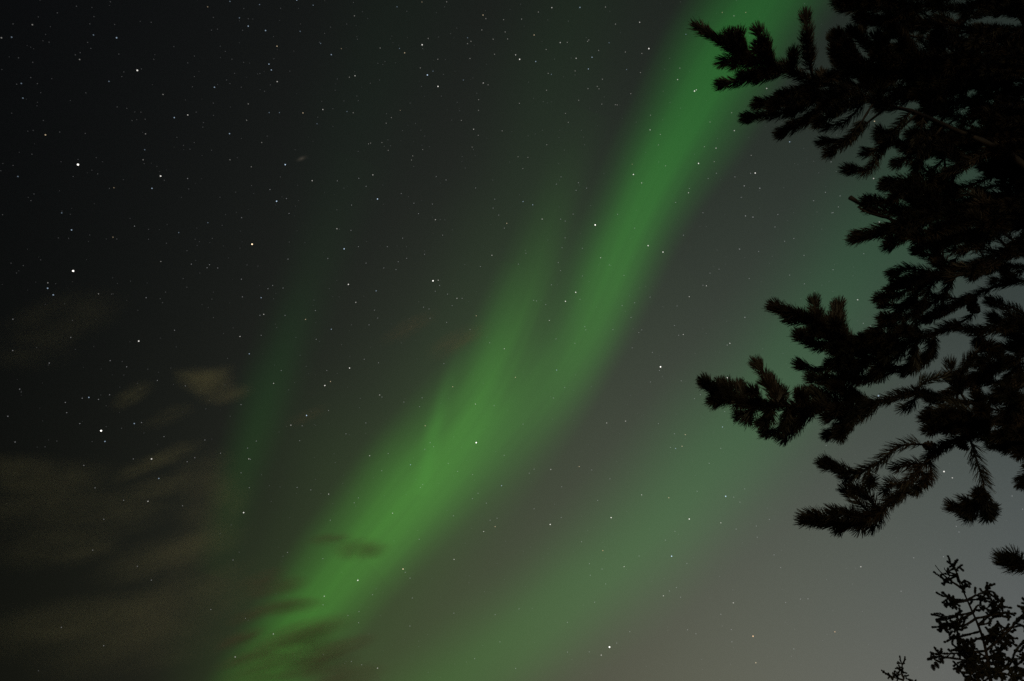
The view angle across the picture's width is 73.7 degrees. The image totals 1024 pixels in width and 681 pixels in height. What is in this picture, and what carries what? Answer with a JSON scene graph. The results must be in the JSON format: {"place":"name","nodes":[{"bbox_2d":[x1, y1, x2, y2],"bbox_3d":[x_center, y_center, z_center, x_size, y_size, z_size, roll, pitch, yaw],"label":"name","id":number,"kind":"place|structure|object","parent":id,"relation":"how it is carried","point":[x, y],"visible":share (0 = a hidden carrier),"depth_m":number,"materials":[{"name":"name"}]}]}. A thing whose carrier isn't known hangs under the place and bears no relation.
{"place":"outdoors","nodes":[
{"label":"outdoors","id":0,"kind":"place"},
{"bbox_2d":[0,0,1023,680],"label":"sky","id":1,"kind":"structure","parent":0,"point":[340,340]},
{"bbox_3d":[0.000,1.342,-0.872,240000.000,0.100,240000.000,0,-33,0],"label":"ground","id":2,"kind":"structure","parent":0,"visible":0},
{"bbox_2d":[688,0,1023,575],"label":"pine tree","id":3,"kind":"object","parent":2,"relation":"on","point":[935,76],"visible":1,"depth_m":2.43,"materials":[{"name":"black plant"}]},
{"bbox_2d":[881,655,916,680],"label":"spruce tree","id":4,"kind":"object","parent":2,"relation":"on","point":[899,668],"visible":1,"depth_m":9.00,"materials":[{"name":"black plant"}]},
{"bbox_2d":[926,555,1023,680],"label":"spruce tree","id":5,"kind":"object","parent":2,"relation":"on","point":[970,662],"visible":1,"depth_m":5.96,"materials":[{"name":"black plant"}]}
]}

